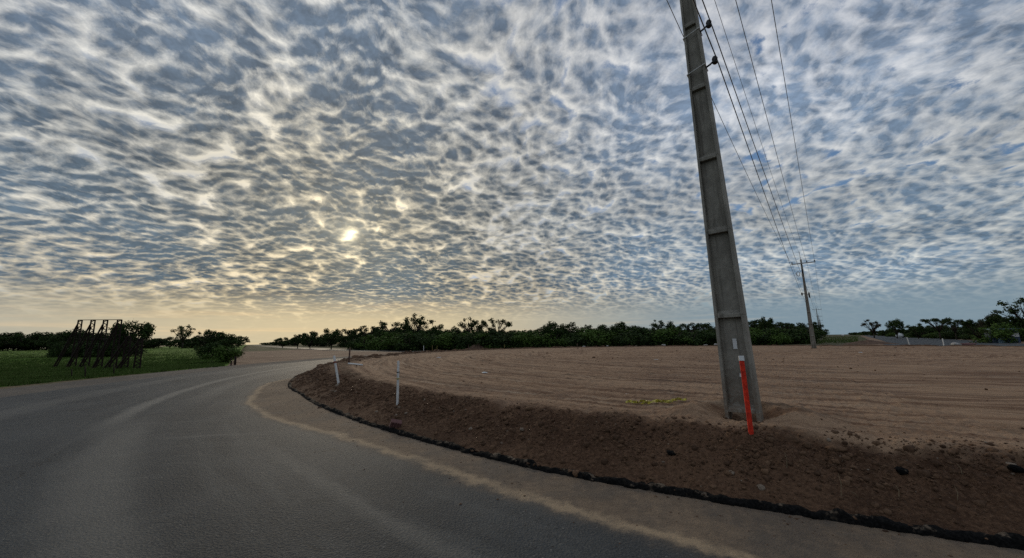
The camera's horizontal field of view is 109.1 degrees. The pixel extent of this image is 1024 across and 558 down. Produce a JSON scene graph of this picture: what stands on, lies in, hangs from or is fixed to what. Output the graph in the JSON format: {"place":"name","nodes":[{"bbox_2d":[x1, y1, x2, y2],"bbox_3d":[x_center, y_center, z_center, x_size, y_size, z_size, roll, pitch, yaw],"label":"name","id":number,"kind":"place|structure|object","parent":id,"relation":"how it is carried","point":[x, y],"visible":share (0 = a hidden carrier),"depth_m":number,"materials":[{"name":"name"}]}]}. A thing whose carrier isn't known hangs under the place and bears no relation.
{"place":"outdoors","nodes":[
{"label":"outdoors","id":0,"kind":"place"},
{"bbox_2d":[0,345,245,386],"bbox_3d":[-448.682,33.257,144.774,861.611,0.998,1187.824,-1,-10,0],"label":"meadow ground","id":1,"kind":"structure","parent":0,"point":[157,348],"depth_m":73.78,"materials":[{"name":"plant"}]},
{"bbox_2d":[0,331,52,350],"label":"tree","id":2,"kind":"object","parent":1,"relation":"on","point":[16,336],"visible":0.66,"depth_m":121.65,"materials":[{"name":"green plant"}]},
{"bbox_2d":[16,338,39,350],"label":"tree","id":3,"kind":"object","parent":1,"relation":"on","point":[28,340],"visible":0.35,"depth_m":123.58,"materials":[{"name":"green plant"}]},
{"bbox_2d":[33,334,55,349],"bbox_3d":[-78.092,11.204,62.286,5.115,4.047,4.622,-4,-10,17],"label":"tree","id":4,"kind":"object","parent":1,"relation":"on","point":[42,342],"visible":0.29,"depth_m":61.08,"materials":[{"name":"green plant"}]},
{"bbox_2d":[47,340,72,357],"bbox_3d":[-68.825,10.870,56.257,3.533,2.887,3.175,-10,-13,44],"label":"bush","id":5,"kind":"object","parent":1,"relation":"on","point":[58,350],"visible":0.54,"depth_m":55.40,"materials":[{"name":"green plant"}]},
{"bbox_2d":[47,327,86,347],"bbox_3d":[-71.877,10.286,59.510,4.811,4.847,5.006,5,-11,-34],"label":"tree","id":6,"kind":"object","parent":1,"relation":"on","point":[63,335],"visible":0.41,"depth_m":58.36,"materials":[{"name":"green plant"}]},
{"bbox_2d":[61,341,100,356],"bbox_3d":[-65.938,10.927,56.105,5.357,2.819,4.994,-5,-10,22],"label":"bush","id":7,"kind":"object","parent":1,"relation":"on","point":[69,349],"visible":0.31,"depth_m":55.04,"materials":[{"name":"green plant"}]},
{"bbox_2d":[53,319,143,368],"bbox_3d":[-33.273,5.159,29.287,12.097,4.177,0.989,-5,-10,23],"label":"billboard frame","id":8,"kind":"object","parent":1,"relation":"on","point":[103,350],"visible":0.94,"depth_m":29.33,"materials":[{"name":"metal"}]},
{"bbox_2d":[80,341,121,356],"bbox_3d":[-62.423,10.890,56.157,4.067,3.100,5.737,-4,-10,15],"label":"bush","id":9,"kind":"object","parent":1,"relation":"on","point":[108,351],"visible":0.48,"depth_m":55.55,"materials":[{"name":"green plant"}]},
{"bbox_2d":[108,320,156,343],"bbox_3d":[-61.863,9.497,59.249,5.894,6.198,5.467,-10,-13,42],"label":"tree","id":10,"kind":"object","parent":1,"relation":"on","point":[145,331],"visible":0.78,"depth_m":59.20,"materials":[{"name":"green plant"}]},
{"bbox_2d":[143,338,167,348],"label":"tree","id":11,"kind":"object","parent":1,"relation":"on","point":[154,343],"visible":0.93,"depth_m":125.66,"materials":[{"name":"green plant"}]},
{"bbox_2d":[170,324,195,347],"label":"tree","id":12,"kind":"object","parent":1,"relation":"on","point":[182,330],"visible":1,"depth_m":118.38,"materials":[{"name":"green plant"}]},
{"bbox_2d":[165,337,200,347],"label":"tree","id":13,"kind":"object","parent":1,"relation":"on","point":[187,344],"visible":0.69,"depth_m":122.95,"materials":[{"name":"green plant"}]},
{"bbox_2d":[189,331,223,350],"bbox_3d":[-38.169,8.362,46.289,3.729,3.571,4.096,-8,-12,35],"label":"tree","id":14,"kind":"object","parent":1,"relation":"on","point":[197,339],"visible":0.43,"depth_m":45.37,"materials":[{"name":"green plant"}]},
{"bbox_2d":[198,329,217,344],"bbox_3d":[-37.810,8.138,45.336,2.268,3.706,2.451,3,-10,-24],"label":"tree","id":15,"kind":"object","parent":1,"relation":"on","point":[210,333],"visible":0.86,"depth_m":44.96,"materials":[{"name":"green plant"}]},
{"bbox_2d":[192,341,224,357],"bbox_3d":[-35.189,8.671,43.461,4.041,2.570,3.479,3,-10,-24],"label":"bush","id":16,"kind":"object","parent":1,"relation":"on","point":[207,348],"visible":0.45,"depth_m":42.69,"materials":[{"name":"green plant"}]},
{"bbox_2d":[199,345,245,362],"bbox_3d":[-27.011,7.160,34.457,2.888,1.834,3.456,-1,-10,-3],"label":"bush","id":17,"kind":"object","parent":1,"relation":"on","point":[223,354],"visible":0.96,"depth_m":33.86,"materials":[{"name":"green plant"}]},
{"bbox_2d":[207,331,245,348],"bbox_3d":[-35.780,8.199,45.264,3.767,3.466,3.668,-2,-10,6],"label":"tree","id":18,"kind":"object","parent":1,"relation":"on","point":[227,342],"visible":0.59,"depth_m":45.28,"materials":[{"name":"green plant"}]},
{"bbox_2d":[0,354,385,397],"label":"gravel verge","id":19,"kind":"structure","parent":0,"point":[7,392],"depth_m":18.68,"materials":[{"name":"gravel"}]},
{"bbox_2d":[228,349,401,365],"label":"bare lot","id":20,"kind":"structure","parent":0,"point":[251,357],"depth_m":54.07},
{"bbox_2d":[254,345,428,351],"bbox_3d":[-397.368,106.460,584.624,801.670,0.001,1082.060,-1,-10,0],"label":"exit road","id":21,"kind":"structure","parent":0,"point":[339,349],"depth_m":94.61,"materials":[{"name":"asphalt"}]},
{"bbox_2d":[0,334,866,388],"bbox_3d":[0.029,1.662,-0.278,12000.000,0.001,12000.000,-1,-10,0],"label":"ground","id":22,"kind":"structure","parent":0,"point":[247,348],"depth_m":114.68,"materials":[{"name":"soil"}]},
{"bbox_2d":[273,337,289,347],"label":"tree","id":23,"kind":"object","parent":22,"relation":"on","point":[279,341],"visible":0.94,"depth_m":161.71,"materials":[{"name":"green plant"}]},
{"bbox_2d":[288,334,301,347],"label":"tree","id":24,"kind":"object","parent":22,"relation":"on","point":[296,338],"visible":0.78,"depth_m":134.84,"materials":[{"name":"green plant"}]},
{"bbox_2d":[300,331,320,348],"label":"tree","id":25,"kind":"object","parent":22,"relation":"on","point":[305,338],"visible":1,"depth_m":119.42,"materials":[{"name":"green plant"}]},
{"bbox_2d":[320,328,342,348],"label":"tree","id":26,"kind":"object","parent":22,"relation":"on","point":[330,337],"visible":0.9,"depth_m":102.64,"materials":[{"name":"green plant"}]},
{"bbox_2d":[335,328,360,348],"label":"tree","id":27,"kind":"object","parent":22,"relation":"on","point":[349,336],"visible":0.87,"depth_m":97.97,"materials":[{"name":"green plant"}]},
{"bbox_2d":[345,337,367,349],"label":"bush","id":28,"kind":"object","parent":22,"relation":"on","point":[350,344],"visible":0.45,"depth_m":84.80,"materials":[{"name":"green plant"}]},
{"bbox_2d":[353,334,375,349],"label":"bush","id":29,"kind":"object","parent":22,"relation":"on","point":[366,338],"visible":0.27,"depth_m":83.58,"materials":[{"name":"green plant"}]},
{"bbox_2d":[356,325,380,337],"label":"tree","id":30,"kind":"object","parent":22,"relation":"on","point":[365,330],"visible":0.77,"depth_m":90.60,"materials":[{"name":"green plant"}]},
{"bbox_2d":[363,331,397,349],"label":"bush","id":31,"kind":"object","parent":22,"relation":"on","point":[380,338],"visible":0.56,"depth_m":79.85,"materials":[{"name":"green plant"}]},
{"bbox_2d":[378,320,405,334],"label":"tree","id":32,"kind":"object","parent":22,"relation":"on","point":[383,326],"visible":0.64,"depth_m":85.93,"materials":[{"name":"green plant"}]},
{"bbox_2d":[375,332,415,350],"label":"bush","id":33,"kind":"object","parent":22,"relation":"on","point":[387,343],"visible":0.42,"depth_m":71.24,"materials":[{"name":"green plant"}]},
{"bbox_2d":[393,325,413,334],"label":"tree","id":34,"kind":"object","parent":22,"relation":"on","point":[406,329],"visible":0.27,"depth_m":84.80,"materials":[{"name":"green plant"}]},
{"bbox_2d":[394,333,424,350],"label":"bush","id":35,"kind":"object","parent":22,"relation":"on","point":[411,345],"visible":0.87,"depth_m":68.51,"materials":[{"name":"green plant"}]},
{"bbox_2d":[404,313,435,333],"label":"tree","id":36,"kind":"object","parent":22,"relation":"on","point":[420,321],"visible":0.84,"depth_m":83.40,"materials":[{"name":"green plant"}]},
{"bbox_2d":[419,333,443,349],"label":"bush","id":37,"kind":"object","parent":22,"relation":"on","point":[424,342],"visible":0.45,"depth_m":67.34,"materials":[{"name":"green plant"}]},
{"bbox_2d":[424,324,454,334],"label":"tree","id":38,"kind":"object","parent":22,"relation":"on","point":[435,330],"visible":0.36,"depth_m":78.58,"materials":[{"name":"green plant"}]},
{"bbox_2d":[421,330,459,349],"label":"bush","id":39,"kind":"object","parent":22,"relation":"on","point":[442,341],"visible":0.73,"depth_m":66.37,"materials":[{"name":"green plant"}]},
{"bbox_2d":[444,333,471,349],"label":"bush","id":40,"kind":"object","parent":22,"relation":"on","point":[459,339],"visible":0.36,"depth_m":67.43,"materials":[{"name":"green plant"}]},
{"bbox_2d":[453,332,475,348],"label":"bush","id":41,"kind":"object","parent":22,"relation":"on","point":[462,342],"visible":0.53,"depth_m":67.42,"materials":[{"name":"green plant"}]},
{"bbox_2d":[457,317,486,333],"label":"tree","id":42,"kind":"object","parent":22,"relation":"on","point":[482,325],"visible":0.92,"depth_m":80.76,"materials":[{"name":"green plant"}]},
{"bbox_2d":[467,330,491,345],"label":"bush","id":43,"kind":"object","parent":22,"relation":"on","point":[480,331],"visible":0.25,"depth_m":67.90,"materials":[{"name":"green plant"}]},
{"bbox_2d":[467,329,516,348],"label":"bush","id":44,"kind":"object","parent":22,"relation":"on","point":[500,337],"visible":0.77,"depth_m":66.45,"materials":[{"name":"green plant"}]},
{"bbox_2d":[471,331,512,348],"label":"bush","id":45,"kind":"object","parent":22,"relation":"on","point":[484,334],"visible":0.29,"depth_m":67.20,"materials":[{"name":"green plant"}]},
{"bbox_2d":[485,318,512,334],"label":"tree","id":46,"kind":"object","parent":22,"relation":"on","point":[507,324],"visible":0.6,"depth_m":83.13,"materials":[{"name":"green plant"}]},
{"bbox_2d":[507,331,539,347],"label":"bush","id":47,"kind":"object","parent":22,"relation":"on","point":[520,337],"visible":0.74,"depth_m":66.87,"materials":[{"name":"green plant"}]},
{"bbox_2d":[510,328,550,347],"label":"bush","id":48,"kind":"object","parent":22,"relation":"on","point":[532,345],"visible":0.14,"depth_m":68.05,"materials":[{"name":"green plant"}]},
{"bbox_2d":[527,330,576,347],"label":"bush","id":49,"kind":"object","parent":22,"relation":"on","point":[544,340],"visible":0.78,"depth_m":66.53,"materials":[{"name":"green plant"}]},
{"bbox_2d":[538,321,567,339],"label":"tree","id":50,"kind":"object","parent":22,"relation":"on","point":[550,327],"visible":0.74,"depth_m":70.03,"materials":[{"name":"green plant"}]},
{"bbox_2d":[558,322,579,333],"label":"tree","id":51,"kind":"object","parent":22,"relation":"on","point":[574,329],"visible":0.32,"depth_m":71.37,"materials":[{"name":"green plant"}]},
{"bbox_2d":[556,333,593,346],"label":"bush","id":52,"kind":"object","parent":22,"relation":"on","point":[574,340],"visible":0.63,"depth_m":66.01,"materials":[{"name":"green plant"}]},
{"bbox_2d":[327,336,857,346],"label":"verge weeds","id":53,"kind":"object","parent":22,"relation":"on","point":[838,340],"visible":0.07,"depth_m":101.21,"materials":[{"name":"green plant"}]},
{"bbox_2d":[575,327,616,345],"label":"bush","id":54,"kind":"object","parent":22,"relation":"on","point":[592,335],"visible":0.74,"depth_m":67.77,"materials":[{"name":"green plant"}]},
{"bbox_2d":[597,324,618,335],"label":"tree","id":55,"kind":"object","parent":22,"relation":"on","point":[603,327],"visible":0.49,"depth_m":71.55,"materials":[{"name":"green plant"}]},
{"bbox_2d":[601,329,645,345],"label":"bush","id":56,"kind":"object","parent":22,"relation":"on","point":[621,330],"visible":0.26,"depth_m":68.14,"materials":[{"name":"green plant"}]},
{"bbox_2d":[614,322,637,334],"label":"tree","id":57,"kind":"object","parent":22,"relation":"on","point":[622,326],"visible":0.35,"depth_m":71.76,"materials":[{"name":"green plant"}]},
{"bbox_2d":[610,332,648,345],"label":"bush","id":58,"kind":"object","parent":22,"relation":"on","point":[623,335],"visible":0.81,"depth_m":65.36,"materials":[{"name":"green plant"}]},
{"bbox_2d":[625,326,670,345],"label":"bush","id":59,"kind":"object","parent":22,"relation":"on","point":[641,330],"visible":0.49,"depth_m":67.05,"materials":[{"name":"green plant"}]},
{"bbox_2d":[649,319,673,329],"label":"tree","id":60,"kind":"object","parent":22,"relation":"on","point":[661,324],"visible":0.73,"depth_m":78.59,"materials":[{"name":"green plant"}]},
{"bbox_2d":[647,327,692,345],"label":"bush","id":61,"kind":"object","parent":22,"relation":"on","point":[666,331],"visible":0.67,"depth_m":66.92,"materials":[{"name":"green plant"}]},
{"bbox_2d":[667,327,706,345],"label":"bush","id":62,"kind":"object","parent":22,"relation":"on","point":[694,340],"visible":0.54,"depth_m":66.95,"materials":[{"name":"green plant"}]},
{"bbox_2d":[680,322,711,331],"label":"tree","id":63,"kind":"object","parent":22,"relation":"on","point":[704,325],"visible":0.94,"depth_m":82.56,"materials":[{"name":"green plant"}]},
{"bbox_2d":[691,329,716,345],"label":"bush","id":64,"kind":"object","parent":22,"relation":"on","point":[711,337],"visible":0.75,"depth_m":68.37,"materials":[{"name":"green plant"}]},
{"bbox_2d":[749,327,781,344],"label":"bush","id":65,"kind":"object","parent":22,"relation":"on","point":[757,330],"visible":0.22,"depth_m":68.86,"materials":[{"name":"green plant"}]},
{"bbox_2d":[759,316,775,330],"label":"tree","id":66,"kind":"object","parent":22,"relation":"on","point":[763,323],"visible":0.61,"depth_m":84.75,"materials":[{"name":"green plant"}]},
{"bbox_2d":[755,328,790,344],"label":"bush","id":67,"kind":"object","parent":22,"relation":"on","point":[763,339],"visible":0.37,"depth_m":67.54,"materials":[{"name":"green plant"}]},
{"bbox_2d":[754,328,793,344],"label":"bush","id":68,"kind":"object","parent":22,"relation":"on","point":[779,338],"visible":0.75,"depth_m":65.96,"materials":[{"name":"green plant"}]},
{"bbox_2d":[755,326,797,343],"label":"bush","id":69,"kind":"object","parent":22,"relation":"on","point":[781,330],"visible":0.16,"depth_m":70.09,"materials":[{"name":"green plant"}]},
{"bbox_2d":[785,328,819,343],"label":"bush","id":70,"kind":"object","parent":22,"relation":"on","point":[800,340],"visible":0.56,"depth_m":69.13,"materials":[{"name":"green plant"}]},
{"bbox_2d":[784,325,829,342],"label":"bush","id":71,"kind":"object","parent":22,"relation":"on","point":[820,334],"visible":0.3,"depth_m":69.41,"materials":[{"name":"green plant"}]},
{"bbox_2d":[793,321,828,335],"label":"tree","id":72,"kind":"object","parent":22,"relation":"on","point":[815,326],"visible":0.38,"depth_m":88.46,"materials":[{"name":"green plant"}]},
{"bbox_2d":[843,339,897,344],"bbox_3d":[59.605,10.500,60.990,8.799,0.772,6.895,-1,-10,0],"label":"earth heap","id":73,"kind":"object","parent":22,"relation":"on","point":[867,341],"visible":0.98,"depth_m":59.74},
{"bbox_2d":[860,319,880,337],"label":"tree","id":74,"kind":"object","parent":22,"relation":"on","point":[874,327],"visible":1,"depth_m":147.87,"materials":[{"name":"green plant"}]},
{"bbox_2d":[884,318,905,338],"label":"tree","id":75,"kind":"object","parent":22,"relation":"on","point":[892,326],"visible":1,"depth_m":116.19,"materials":[{"name":"green plant"}]},
{"bbox_2d":[904,323,935,338],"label":"tree","id":76,"kind":"object","parent":22,"relation":"on","point":[920,330],"visible":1,"depth_m":103.23,"materials":[{"name":"green plant"}]},
{"bbox_2d":[922,331,941,338],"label":"bush","id":77,"kind":"object","parent":22,"relation":"on","point":[932,335],"visible":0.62,"depth_m":104.96,"materials":[{"name":"green plant"}]},
{"bbox_2d":[920,317,953,338],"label":"tree","id":78,"kind":"object","parent":22,"relation":"on","point":[939,328],"visible":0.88,"depth_m":88.61,"materials":[{"name":"green plant"}]},
{"bbox_2d":[937,330,964,338],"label":"bush","id":79,"kind":"object","parent":22,"relation":"on","point":[948,334],"visible":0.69,"depth_m":88.53,"materials":[{"name":"green plant"}]},
{"bbox_2d":[939,319,963,339],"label":"tree","id":80,"kind":"object","parent":22,"relation":"on","point":[954,323],"visible":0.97,"depth_m":82.87,"materials":[{"name":"green plant"}]},
{"bbox_2d":[961,319,984,340],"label":"tree","id":81,"kind":"object","parent":22,"relation":"on","point":[966,328],"visible":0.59,"depth_m":71.28,"materials":[{"name":"green plant"}]},
{"bbox_2d":[969,322,1023,342],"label":"bush","id":82,"kind":"object","parent":22,"relation":"on","point":[1001,333],"visible":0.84,"depth_m":53.31,"materials":[{"name":"green plant"}]},
{"bbox_2d":[983,314,1023,328],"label":"tree","id":83,"kind":"object","parent":22,"relation":"on","point":[990,320],"visible":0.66,"depth_m":61.15,"materials":[{"name":"green plant"}]},
{"bbox_2d":[990,296,1023,323],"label":"tree","id":84,"kind":"object","parent":22,"relation":"on","point":[1013,311],"visible":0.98,"depth_m":61.02,"materials":[{"name":"green plant"}]},
{"bbox_2d":[0,345,1023,557],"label":"road","id":85,"kind":"structure","parent":0,"point":[197,465],"depth_m":3.94,"materials":[{"name":"asphalt"}]},
{"bbox_2d":[240,369,1022,557],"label":"road grit","id":86,"kind":"object","parent":85,"relation":"on","point":[568,479],"visible":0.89,"depth_m":3.83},
{"bbox_2d":[288,373,1023,550],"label":"kerb","id":87,"kind":"structure","parent":85,"relation":"on","point":[1004,539],"depth_m":3.57,"materials":[{"name":"concrete"}]},
{"bbox_2d":[0,0,1023,348],"label":"sky","id":88,"kind":"structure","parent":0,"point":[262,171],"materials":[{"name":"blue"}]},
{"bbox_2d":[291,344,1023,535],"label":"dirt island","id":89,"kind":"structure","parent":0,"point":[911,409],"depth_m":5.95,"materials":[{"name":"soil"}]},
{"bbox_2d":[333,356,339,383],"bbox_3d":[-5.791,3.136,12.164,0.072,1.169,0.300,-14,-9,-2],"label":"survey stake","id":90,"kind":"object","parent":89,"relation":"on","point":[336,365],"visible":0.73,"depth_m":12.07,"materials":[{"name":"white paint"}]},
{"bbox_2d":[389,419,401,427],"bbox_3d":[-2.228,2.793,6.951,0.200,0.200,0.110,18,13,-19],"label":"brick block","id":91,"kind":"object","parent":89,"relation":"on","point":[394,423],"depth_m":6.91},
{"bbox_2d":[396,361,399,404],"bbox_3d":[-2.584,2.475,8.284,0.075,1.211,0.260,0,-10,-8],"label":"survey stake","id":92,"kind":"object","parent":89,"relation":"on","point":[397,390],"visible":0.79,"depth_m":8.20,"materials":[{"name":"white paint"}]},
{"bbox_2d":[315,345,686,367],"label":"rim clods","id":93,"kind":"object","parent":89,"relation":"on","point":[372,356],"visible":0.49,"depth_m":37.26,"materials":[{"name":"soil"}]},
{"bbox_2d":[288,354,1023,542],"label":"loose clods","id":94,"kind":"object","parent":89,"relation":"on","point":[846,481],"visible":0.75,"depth_m":4.47,"materials":[{"name":"soil"}]},
{"bbox_2d":[625,397,686,403],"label":"weeds","id":95,"kind":"object","parent":89,"relation":"on","point":[656,400],"visible":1,"depth_m":6.44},
{"bbox_2d":[396,346,1019,381],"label":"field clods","id":96,"kind":"object","parent":89,"relation":"on","point":[707,354],"visible":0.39,"depth_m":26.66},
{"bbox_2d":[680,0,763,421],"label":"utility pole","id":97,"kind":"object","parent":89,"relation":"on","point":[732,329],"visible":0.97,"depth_m":5.62,"materials":[{"name":"concrete"}]},
{"bbox_2d":[667,1,810,307],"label":"overhead wire","id":98,"kind":"object","parent":97,"relation":"attached to","point":[726,130],"visible":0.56,"depth_m":14.47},
{"bbox_2d":[693,0,811,314],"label":"overhead wire","id":99,"kind":"object","parent":97,"relation":"attached to","point":[735,112],"visible":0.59,"depth_m":6.96,"materials":[{"name":"metal"}]},
{"bbox_2d":[702,0,817,318],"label":"overhead wire","id":100,"kind":"object","parent":97,"relation":"attached to","point":[744,117],"visible":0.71,"depth_m":8.08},
{"bbox_2d":[714,0,815,305],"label":"overhead wire","id":101,"kind":"object","parent":97,"relation":"attached to","point":[749,107],"visible":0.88,"depth_m":13.38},
{"bbox_2d":[738,356,753,434],"bbox_3d":[2.901,1.547,4.494,0.058,1.176,0.035,-5,-14,21],"label":"survey stake","id":102,"kind":"object","parent":89,"relation":"on","point":[746,397],"visible":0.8,"depth_m":4.51,"materials":[{"name":"red paint"}]},
{"bbox_2d":[791,253,816,348],"bbox_3d":[32.089,2.559,39.376,2.100,11.382,0.415,-9,-12,39],"label":"utility pole","id":103,"kind":"object","parent":89,"relation":"on","point":[812,336],"visible":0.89,"depth_m":39.38,"materials":[{"name":"concrete"}]},
{"bbox_2d":[735,0,821,322],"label":"overhead wire","id":104,"kind":"object","parent":103,"relation":"attached to","point":[766,116],"visible":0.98,"depth_m":12.53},
{"bbox_2d":[771,0,821,311],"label":"overhead wire","id":105,"kind":"object","parent":103,"relation":"attached to","point":[790,114],"visible":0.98,"depth_m":12.42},
{"bbox_2d":[825,444,846,452],"bbox_3d":[3.545,1.862,4.013,0.178,0.085,0.153,-1,-10,0],"label":"earth clod","id":106,"kind":"object","parent":89,"relation":"on","point":[837,448],"visible":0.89,"depth_m":3.97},
{"bbox_2d":[894,466,908,474],"bbox_3d":[3.858,1.897,3.614,0.105,0.070,0.102,5,-11,-31],"label":"asphalt lump","id":107,"kind":"object","parent":89,"relation":"on","point":[901,470],"visible":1,"depth_m":3.59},
{"bbox_2d":[1007,464,1023,472],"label":"asphalt lump","id":108,"kind":"object","parent":89,"relation":"on","point":[1016,468],"visible":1,"depth_m":3.33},
{"bbox_2d":[863,335,1023,345],"bbox_3d":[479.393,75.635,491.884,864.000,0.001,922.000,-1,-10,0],"label":"side road","id":109,"kind":"structure","parent":0,"point":[917,341],"depth_m":69.80,"materials":[{"name":"asphalt"}]},
{"label":"dirt verge","id":110,"kind":"structure","parent":0,"visible":0},
{"bbox_2d":[984,328,1020,342],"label":"shed","id":111,"kind":"structure","parent":110,"relation":"on","point":[999,340],"depth_m":53.29,"materials":[{"name":"metal"}]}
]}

